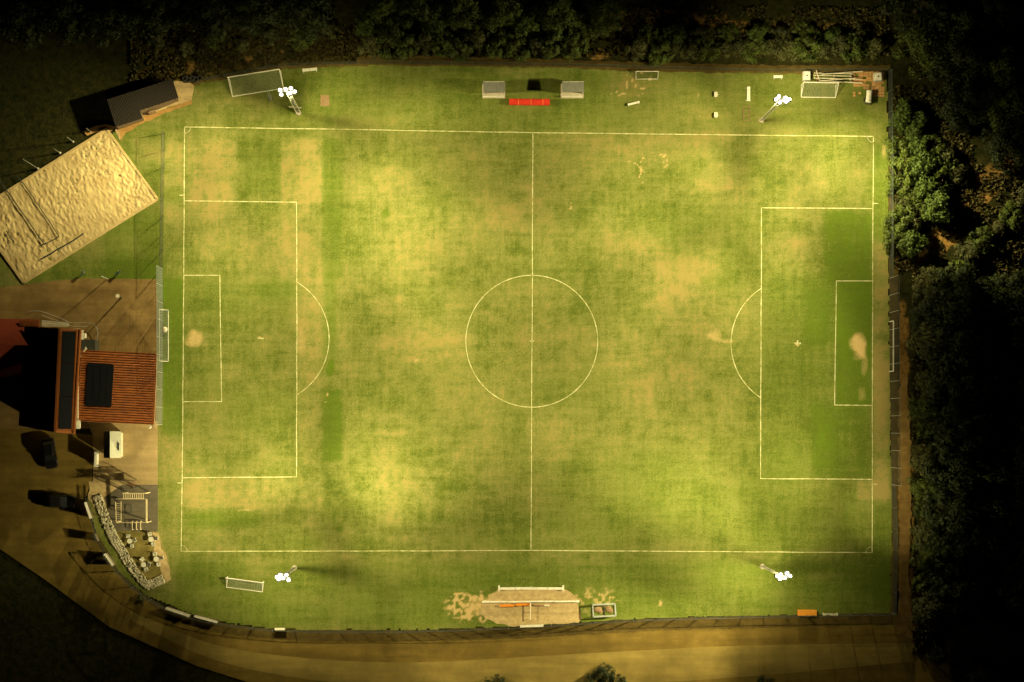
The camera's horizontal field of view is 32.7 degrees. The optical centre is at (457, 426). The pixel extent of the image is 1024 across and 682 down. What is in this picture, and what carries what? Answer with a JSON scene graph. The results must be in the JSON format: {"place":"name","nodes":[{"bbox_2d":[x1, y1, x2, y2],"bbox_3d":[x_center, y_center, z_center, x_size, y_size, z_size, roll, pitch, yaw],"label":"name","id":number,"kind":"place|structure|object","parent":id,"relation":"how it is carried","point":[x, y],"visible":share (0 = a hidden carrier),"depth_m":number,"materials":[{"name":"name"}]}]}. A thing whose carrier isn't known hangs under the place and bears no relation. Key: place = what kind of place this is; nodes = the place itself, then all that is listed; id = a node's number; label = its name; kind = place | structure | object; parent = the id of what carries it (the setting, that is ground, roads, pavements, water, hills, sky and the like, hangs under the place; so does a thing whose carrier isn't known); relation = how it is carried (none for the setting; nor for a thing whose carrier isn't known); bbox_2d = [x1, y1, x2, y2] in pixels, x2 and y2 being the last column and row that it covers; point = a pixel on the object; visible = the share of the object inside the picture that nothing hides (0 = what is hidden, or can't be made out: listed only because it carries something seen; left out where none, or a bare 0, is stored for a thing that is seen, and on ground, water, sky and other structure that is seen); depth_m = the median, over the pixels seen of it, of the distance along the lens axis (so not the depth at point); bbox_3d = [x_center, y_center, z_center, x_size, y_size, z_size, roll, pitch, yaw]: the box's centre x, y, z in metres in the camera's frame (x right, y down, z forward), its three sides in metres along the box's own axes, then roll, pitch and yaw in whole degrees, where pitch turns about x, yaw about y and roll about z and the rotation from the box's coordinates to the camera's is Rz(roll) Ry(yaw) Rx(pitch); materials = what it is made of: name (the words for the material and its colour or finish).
{"place":"outdoors","nodes":[
{"label":"outdoors","id":0,"kind":"place"},
{"bbox_2d":[0,278,157,428],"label":"pavement","id":1,"kind":"structure","parent":0,"point":[126,322],"depth_m":249.98,"materials":[{"name":"brown concrete"}]},
{"bbox_2d":[0,318,157,433],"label":"clubhouse","id":2,"kind":"structure","parent":1,"relation":"on","point":[71,379],"depth_m":245.60,"materials":[{"name":"brown tile"}]},
{"bbox_2d":[88,482,125,517],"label":"terrace dirt","id":3,"kind":"structure","parent":0,"point":[103,489],"depth_m":249.96,"materials":[{"name":"brown soil"}]},
{"bbox_2d":[87,421,157,484],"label":"terrace","id":4,"kind":"structure","parent":0,"point":[138,460],"depth_m":249.97,"materials":[{"name":"beige concrete"}]},
{"bbox_2d":[104,431,122,457],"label":"gable hut","id":5,"kind":"object","parent":4,"relation":"on","point":[113,444],"visible":1,"depth_m":247.23,"materials":[{"name":"metal"}]},
{"bbox_2d":[106,529,164,581],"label":"patio","id":6,"kind":"structure","parent":0,"point":[143,547],"depth_m":249.98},
{"bbox_2d":[153,532,170,582],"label":"turf edge dirt","id":7,"kind":"structure","parent":6,"relation":"on","point":[164,568],"depth_m":249.97,"materials":[{"name":"beige soil"}]},
{"bbox_2d":[115,81,193,139],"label":"shed pavement","id":8,"kind":"structure","parent":0,"point":[184,90],"depth_m":249.97,"materials":[{"name":"beige concrete"}]},
{"bbox_2d":[107,79,178,128],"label":"storage shed","id":9,"kind":"structure","parent":8,"relation":"on","point":[130,108],"depth_m":247.31,"materials":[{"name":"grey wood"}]},
{"bbox_2d":[0,65,892,629],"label":"lawn","id":10,"kind":"structure","parent":0,"point":[434,483],"depth_m":250.00,"materials":[{"name":"green plant"}]},
{"bbox_2d":[0,131,155,280],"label":"sand court","id":11,"kind":"object","parent":10,"relation":"on","point":[94,205],"visible":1,"depth_m":249.94,"materials":[{"name":"beige sand"}]},
{"bbox_2d":[0,128,157,283],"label":"court kerb","id":12,"kind":"structure","parent":10,"relation":"on","point":[98,235],"depth_m":249.88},
{"bbox_2d":[92,494,164,589],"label":"dry stone border","id":13,"kind":"object","parent":10,"relation":"on","point":[115,540],"visible":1,"depth_m":249.76,"materials":[{"name":"grey stone"}]},
{"bbox_2d":[156,265,162,424],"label":"ball stop net","id":14,"kind":"object","parent":10,"relation":"on","point":[157,371],"visible":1,"depth_m":247.19,"materials":[{"name":"fabric"}]},
{"bbox_2d":[482,81,504,97],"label":"dugout","id":15,"kind":"object","parent":10,"relation":"on","point":[493,89],"visible":1,"depth_m":247.80,"materials":[{"name":"plastic"}]},
{"bbox_2d":[102,555,894,632],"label":"perimeter fence","id":16,"kind":"object","parent":10,"relation":"on","point":[443,630],"visible":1,"depth_m":247.85,"materials":[{"name":"metal"}]},
{"bbox_2d":[178,127,877,552],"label":"pitch markings","id":17,"kind":"object","parent":10,"relation":"on","point":[532,275],"visible":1,"depth_m":249.99,"materials":[{"name":"paint"}]},
{"bbox_2d":[561,81,583,97],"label":"dugout","id":18,"kind":"object","parent":10,"relation":"on","point":[572,89],"visible":1,"depth_m":247.80,"materials":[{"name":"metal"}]},
{"bbox_2d":[889,275,901,485],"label":"ball stop net","id":19,"kind":"object","parent":10,"relation":"on","point":[894,398],"visible":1,"depth_m":246.95,"materials":[{"name":"fabric"}]},
{"bbox_2d":[0,429,953,681],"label":"road","id":20,"kind":"structure","parent":0,"point":[60,549],"depth_m":249.99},
{"bbox_2d":[41,437,57,468],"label":"parked car","id":21,"kind":"object","parent":20,"relation":"on","point":[49,454],"visible":1,"depth_m":249.05,"materials":[{"name":"black paint"}]},
{"bbox_2d":[44,494,74,508],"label":"parked car","id":22,"kind":"object","parent":20,"relation":"on","point":[63,501],"visible":1,"depth_m":249.04,"materials":[{"name":"black paint"}]},
{"bbox_2d":[0,0,1023,681],"bbox_3d":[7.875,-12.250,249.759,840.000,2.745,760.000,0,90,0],"label":"ground","id":23,"kind":"structure","parent":0,"point":[54,94],"depth_m":250.16,"materials":[{"name":"green plant"}]},
{"bbox_2d":[0,0,48,52],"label":"tree","id":24,"kind":"object","parent":23,"relation":"on","point":[18,13],"visible":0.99,"depth_m":245.56,"materials":[{"name":"green plant"}]},
{"bbox_2d":[32,0,94,46],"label":"tree","id":25,"kind":"object","parent":23,"relation":"on","point":[60,9],"visible":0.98,"depth_m":245.30,"materials":[{"name":"green plant"}]},
{"bbox_2d":[77,0,138,47],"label":"tree","id":26,"kind":"object","parent":23,"relation":"on","point":[99,13],"visible":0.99,"depth_m":245.97,"materials":[{"name":"green plant"}]},
{"bbox_2d":[104,485,157,530],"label":"play surface","id":27,"kind":"object","parent":23,"relation":"on","point":[138,513],"visible":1,"depth_m":249.95,"materials":[{"name":"rubber"}]},
{"bbox_2d":[121,0,189,38],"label":"tree","id":28,"kind":"object","parent":23,"relation":"on","point":[160,21],"visible":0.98,"depth_m":245.46,"materials":[{"name":"green plant"}]},
{"bbox_2d":[176,0,235,45],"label":"tree","id":29,"kind":"object","parent":23,"relation":"on","point":[204,9],"visible":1,"depth_m":245.33,"materials":[{"name":"green plant"}]},
{"bbox_2d":[230,0,291,38],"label":"tree","id":30,"kind":"object","parent":23,"relation":"on","point":[266,12],"visible":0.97,"depth_m":245.21,"materials":[{"name":"green plant"}]},
{"bbox_2d":[272,0,334,43],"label":"tree","id":31,"kind":"object","parent":23,"relation":"on","point":[304,9],"visible":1,"depth_m":245.87,"materials":[{"name":"green plant"}]},
{"bbox_2d":[354,9,378,36],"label":"tree","id":32,"kind":"object","parent":23,"relation":"on","point":[363,22],"visible":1,"depth_m":247.93,"materials":[{"name":"green plant"}]},
{"bbox_2d":[356,30,383,59],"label":"bush","id":33,"kind":"object","parent":23,"relation":"on","point":[367,39],"visible":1,"depth_m":248.80,"materials":[{"name":"green plant"}]},
{"bbox_2d":[363,0,406,28],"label":"tree","id":34,"kind":"object","parent":23,"relation":"on","point":[383,8],"visible":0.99,"depth_m":246.90,"materials":[{"name":"green plant"}]},
{"bbox_2d":[374,24,407,60],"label":"bush","id":35,"kind":"object","parent":23,"relation":"on","point":[382,38],"visible":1,"depth_m":248.56,"materials":[{"name":"green plant"}]},
{"bbox_2d":[392,30,419,60],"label":"bush","id":36,"kind":"object","parent":23,"relation":"on","point":[409,40],"visible":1,"depth_m":248.75,"materials":[{"name":"green plant"}]},
{"bbox_2d":[394,0,447,34],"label":"tree","id":37,"kind":"object","parent":23,"relation":"on","point":[416,7],"visible":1,"depth_m":247.17,"materials":[{"name":"green plant"}]},
{"bbox_2d":[428,28,453,57],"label":"bush","id":38,"kind":"object","parent":23,"relation":"on","point":[438,41],"visible":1,"depth_m":248.70,"materials":[{"name":"green plant"}]},
{"bbox_2d":[442,30,472,62],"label":"bush","id":39,"kind":"object","parent":23,"relation":"on","point":[466,49],"visible":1,"depth_m":248.94,"materials":[{"name":"green plant"}]},
{"bbox_2d":[438,0,484,31],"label":"tree","id":40,"kind":"object","parent":23,"relation":"on","point":[455,6],"visible":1,"depth_m":246.90,"materials":[{"name":"green plant"}]},
{"bbox_2d":[97,534,892,641],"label":"verge","id":41,"kind":"structure","parent":23,"relation":"on","point":[750,622],"depth_m":249.97,"materials":[{"name":"grass"}]},
{"bbox_2d":[484,27,510,58],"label":"bush","id":42,"kind":"object","parent":23,"relation":"on","point":[491,49],"visible":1,"depth_m":248.65,"materials":[{"name":"green plant"}]},
{"bbox_2d":[477,0,523,39],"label":"tree","id":43,"kind":"object","parent":23,"relation":"on","point":[500,12],"visible":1,"depth_m":247.21,"materials":[{"name":"green plant"}]},
{"bbox_2d":[500,30,532,62],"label":"bush","id":44,"kind":"object","parent":23,"relation":"on","point":[524,54],"visible":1,"depth_m":248.69,"materials":[{"name":"green plant"}]},
{"bbox_2d":[143,55,890,87],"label":"ditch strip","id":45,"kind":"object","parent":23,"relation":"on","point":[439,61],"visible":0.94,"depth_m":249.99,"materials":[{"name":"soil"}]},
{"bbox_2d":[203,61,888,80],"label":"wire fence","id":46,"kind":"object","parent":45,"relation":"on","point":[564,64],"visible":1,"depth_m":249.04,"materials":[{"name":"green metal"}]},
{"bbox_2d":[509,9,539,34],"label":"tree","id":47,"kind":"object","parent":23,"relation":"on","point":[522,25],"visible":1,"depth_m":247.81,"materials":[{"name":"green plant"}]},
{"bbox_2d":[534,25,566,59],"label":"bush","id":48,"kind":"object","parent":23,"relation":"on","point":[548,51],"visible":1,"depth_m":248.47,"materials":[{"name":"green plant"}]},
{"bbox_2d":[530,0,577,33],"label":"tree","id":49,"kind":"object","parent":23,"relation":"on","point":[552,6],"visible":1,"depth_m":246.87,"materials":[{"name":"green plant"}]},
{"bbox_2d":[559,31,589,60],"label":"bush","id":50,"kind":"object","parent":23,"relation":"on","point":[582,43],"visible":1,"depth_m":249.06,"materials":[{"name":"green plant"}]},
{"bbox_2d":[129,5,1023,653],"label":"undergrowth","id":51,"kind":"object","parent":23,"relation":"on","point":[259,57],"visible":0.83,"depth_m":249.83,"materials":[{"name":"foliage"},{"name":"leaf litter"}]},
{"bbox_2d":[566,12,597,41],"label":"tree","id":52,"kind":"object","parent":23,"relation":"on","point":[587,23],"visible":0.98,"depth_m":248.76,"materials":[{"name":"green plant"}]},
{"bbox_2d":[575,0,627,39],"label":"tree","id":53,"kind":"object","parent":23,"relation":"on","point":[597,9],"visible":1,"depth_m":246.94,"materials":[{"name":"green plant"}]},
{"bbox_2d":[624,37,649,62],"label":"bush","id":54,"kind":"object","parent":23,"relation":"on","point":[639,46],"visible":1,"depth_m":248.84,"materials":[{"name":"green plant"}]},
{"bbox_2d":[645,35,673,67],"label":"bush","id":55,"kind":"object","parent":23,"relation":"on","point":[656,58],"visible":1,"depth_m":248.76,"materials":[{"name":"green plant"}]},
{"bbox_2d":[662,22,686,48],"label":"bush","id":56,"kind":"object","parent":23,"relation":"on","point":[679,33],"visible":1,"depth_m":248.04,"materials":[{"name":"green plant"}]},
{"bbox_2d":[690,30,721,61],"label":"bush","id":57,"kind":"object","parent":23,"relation":"on","point":[715,50],"visible":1,"depth_m":248.61,"materials":[{"name":"green plant"}]},
{"bbox_2d":[789,27,824,62],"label":"bush","id":58,"kind":"object","parent":23,"relation":"on","point":[814,44],"visible":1,"depth_m":248.31,"materials":[{"name":"green plant"}]},
{"bbox_2d":[839,31,871,64],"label":"bush","id":59,"kind":"object","parent":23,"relation":"on","point":[856,48],"visible":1,"depth_m":248.52,"materials":[{"name":"green plant"}]},
{"bbox_2d":[888,148,899,613],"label":"fence strip","id":60,"kind":"object","parent":23,"relation":"on","point":[892,593],"visible":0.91,"depth_m":249.99,"materials":[{"name":"metal"}]},
{"bbox_2d":[888,69,893,276],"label":"wire fence","id":61,"kind":"object","parent":60,"relation":"on","point":[891,138],"visible":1,"depth_m":248.74,"materials":[{"name":"grey metal"}]},
{"bbox_2d":[891,486,897,614],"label":"wire fence","id":62,"kind":"object","parent":60,"relation":"on","point":[895,549],"visible":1,"depth_m":248.74,"materials":[{"name":"metal"}]},
{"bbox_2d":[883,134,915,161],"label":"bush","id":63,"kind":"object","parent":23,"relation":"on","point":[904,151],"visible":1,"depth_m":248.27,"materials":[{"name":"green plant"}]},
{"bbox_2d":[882,204,920,239],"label":"bush","id":64,"kind":"object","parent":23,"relation":"on","point":[897,213],"visible":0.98,"depth_m":248.08,"materials":[{"name":"green plant"}]},
{"bbox_2d":[885,151,919,188],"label":"bush","id":65,"kind":"object","parent":23,"relation":"on","point":[898,163],"visible":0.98,"depth_m":248.38,"materials":[{"name":"green plant"}]},
{"bbox_2d":[885,174,920,203],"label":"bush","id":66,"kind":"object","parent":23,"relation":"on","point":[903,192],"visible":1,"depth_m":248.63,"materials":[{"name":"green plant"}]},
{"bbox_2d":[893,227,928,256],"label":"bush","id":67,"kind":"object","parent":23,"relation":"on","point":[910,237],"visible":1,"depth_m":247.42,"materials":[{"name":"green plant"}]},
{"bbox_2d":[879,0,960,40],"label":"tree","id":68,"kind":"object","parent":23,"relation":"on","point":[940,8],"visible":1,"depth_m":244.58,"materials":[{"name":"green plant"}]},
{"bbox_2d":[903,147,937,183],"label":"bush","id":69,"kind":"object","parent":23,"relation":"on","point":[920,166],"visible":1,"depth_m":246.96,"materials":[{"name":"green plant"}]},
{"bbox_2d":[891,17,951,79],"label":"tree","id":70,"kind":"object","parent":23,"relation":"on","point":[922,45],"visible":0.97,"depth_m":246.67,"materials":[{"name":"green plant"}]},
{"bbox_2d":[907,444,938,476],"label":"tree","id":71,"kind":"object","parent":23,"relation":"on","point":[917,459],"visible":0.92,"depth_m":247.37,"materials":[{"name":"green plant"}]},
{"bbox_2d":[906,470,940,502],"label":"tree","id":72,"kind":"object","parent":23,"relation":"on","point":[925,484],"visible":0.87,"depth_m":248.07,"materials":[{"name":"green plant"}]},
{"bbox_2d":[908,541,940,572],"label":"tree","id":73,"kind":"object","parent":23,"relation":"on","point":[926,555],"visible":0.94,"depth_m":247.66,"materials":[{"name":"green plant"}]},
{"bbox_2d":[912,172,937,201],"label":"bush","id":74,"kind":"object","parent":23,"relation":"on","point":[923,190],"visible":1,"depth_m":247.52,"materials":[{"name":"green plant"}]},
{"bbox_2d":[906,389,946,429],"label":"tree","id":75,"kind":"object","parent":23,"relation":"on","point":[926,409],"visible":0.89,"depth_m":247.17,"materials":[{"name":"green plant"}]},
{"bbox_2d":[909,520,943,550],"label":"tree","id":76,"kind":"object","parent":23,"relation":"on","point":[922,531],"visible":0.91,"depth_m":247.29,"materials":[{"name":"green plant"}]},
{"bbox_2d":[904,320,949,357],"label":"tree","id":77,"kind":"object","parent":23,"relation":"on","point":[931,336],"visible":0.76,"depth_m":246.48,"materials":[{"name":"green plant"}]},
{"bbox_2d":[910,588,946,629],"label":"tree","id":78,"kind":"object","parent":23,"relation":"on","point":[924,607],"visible":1,"depth_m":246.72,"materials":[{"name":"green plant"}]},
{"bbox_2d":[908,289,950,336],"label":"tree","id":79,"kind":"object","parent":23,"relation":"on","point":[919,314],"visible":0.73,"depth_m":246.19,"materials":[{"name":"green plant"}]},
{"bbox_2d":[912,264,952,301],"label":"tree","id":80,"kind":"object","parent":23,"relation":"on","point":[927,272],"visible":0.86,"depth_m":246.23,"materials":[{"name":"green plant"}]},
{"bbox_2d":[922,186,954,223],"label":"bush","id":81,"kind":"object","parent":23,"relation":"on","point":[940,202],"visible":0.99,"depth_m":247.10,"materials":[{"name":"green plant"}]},
{"bbox_2d":[926,156,956,188],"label":"bush","id":82,"kind":"object","parent":23,"relation":"on","point":[936,173],"visible":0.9,"depth_m":248.04,"materials":[{"name":"green plant"}]},
{"bbox_2d":[926,0,984,46],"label":"tree","id":83,"kind":"object","parent":23,"relation":"on","point":[965,14],"visible":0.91,"depth_m":245.40,"materials":[{"name":"green plant"}]},
{"bbox_2d":[919,476,992,542],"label":"tree","id":84,"kind":"object","parent":23,"relation":"on","point":[958,505],"visible":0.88,"depth_m":245.22,"materials":[{"name":"green plant"}]},
{"bbox_2d":[917,309,996,373],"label":"tree","id":85,"kind":"object","parent":23,"relation":"on","point":[955,340],"visible":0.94,"depth_m":243.33,"materials":[{"name":"green plant"}]},
{"bbox_2d":[919,429,994,498],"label":"tree","id":86,"kind":"object","parent":23,"relation":"on","point":[957,466],"visible":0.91,"depth_m":244.68,"materials":[{"name":"green plant"}]},
{"bbox_2d":[923,557,994,622],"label":"tree","id":87,"kind":"object","parent":23,"relation":"on","point":[962,593],"visible":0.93,"depth_m":245.21,"materials":[{"name":"green plant"}]},
{"bbox_2d":[926,30,991,89],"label":"tree","id":88,"kind":"object","parent":23,"relation":"on","point":[960,51],"visible":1,"depth_m":244.98,"materials":[{"name":"green plant"}]},
{"bbox_2d":[925,514,998,579],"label":"tree","id":89,"kind":"object","parent":23,"relation":"on","point":[970,553],"visible":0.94,"depth_m":243.94,"materials":[{"name":"green plant"}]},
{"bbox_2d":[932,72,992,135],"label":"tree","id":90,"kind":"object","parent":23,"relation":"on","point":[971,90],"visible":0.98,"depth_m":246.02,"materials":[{"name":"green plant"}]},
{"bbox_2d":[921,261,1004,334],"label":"tree","id":91,"kind":"object","parent":23,"relation":"on","point":[960,277],"visible":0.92,"depth_m":243.06,"materials":[{"name":"green plant"}]},
{"bbox_2d":[954,240,978,265],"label":"bush","id":92,"kind":"object","parent":23,"relation":"on","point":[970,255],"visible":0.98,"depth_m":248.32,"materials":[{"name":"green plant"}]},
{"bbox_2d":[965,225,995,256],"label":"bush","id":93,"kind":"object","parent":23,"relation":"on","point":[981,240],"visible":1,"depth_m":248.28,"materials":[{"name":"green plant"}]},
{"bbox_2d":[960,274,1017,332],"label":"tree","id":94,"kind":"object","parent":23,"relation":"on","point":[990,297],"visible":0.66,"depth_m":244.52,"materials":[{"name":"green plant"}]},
{"bbox_2d":[965,482,1014,530],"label":"tree","id":95,"kind":"object","parent":23,"relation":"on","point":[997,500],"visible":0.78,"depth_m":245.30,"materials":[{"name":"green plant"}]},
{"bbox_2d":[962,440,1020,494],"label":"tree","id":96,"kind":"object","parent":23,"relation":"on","point":[990,475],"visible":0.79,"depth_m":245.76,"materials":[{"name":"green plant"}]},
{"bbox_2d":[968,31,1023,94],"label":"tree","id":97,"kind":"object","parent":23,"relation":"on","point":[1008,63],"visible":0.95,"depth_m":244.92,"materials":[{"name":"green plant"}]},
{"bbox_2d":[975,79,1023,133],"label":"tree","id":98,"kind":"object","parent":23,"relation":"on","point":[1014,98],"visible":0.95,"depth_m":244.75,"materials":[{"name":"green plant"}]},
{"bbox_2d":[981,110,1023,174],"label":"tree","id":99,"kind":"object","parent":23,"relation":"on","point":[997,149],"visible":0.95,"depth_m":244.75,"materials":[{"name":"green plant"}]},
{"bbox_2d":[985,268,1023,330],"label":"tree","id":100,"kind":"object","parent":23,"relation":"on","point":[1014,283],"visible":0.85,"depth_m":243.88,"materials":[{"name":"green plant"}]},
{"bbox_2d":[998,199,1023,228],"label":"bush","id":101,"kind":"object","parent":23,"relation":"on","point":[1010,207],"visible":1,"depth_m":248.14,"materials":[{"name":"green plant"}]},
{"bbox_2d":[131,610,913,681],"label":"road track","id":102,"kind":"structure","parent":0,"point":[679,664],"depth_m":249.98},
{"bbox_2d":[479,589,581,626],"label":"plank ground","id":103,"kind":"structure","parent":0,"point":[560,613],"depth_m":249.97,"materials":[{"name":"beige soil"}]},
{"bbox_2d":[853,71,883,96],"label":"corner paving","id":104,"kind":"structure","parent":0,"point":[877,88],"depth_m":249.92,"materials":[{"name":"ceramic"}]},
{"bbox_2d":[897,374,913,637],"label":"path","id":105,"kind":"structure","parent":0,"point":[905,626],"depth_m":249.97,"materials":[{"name":"soil"}]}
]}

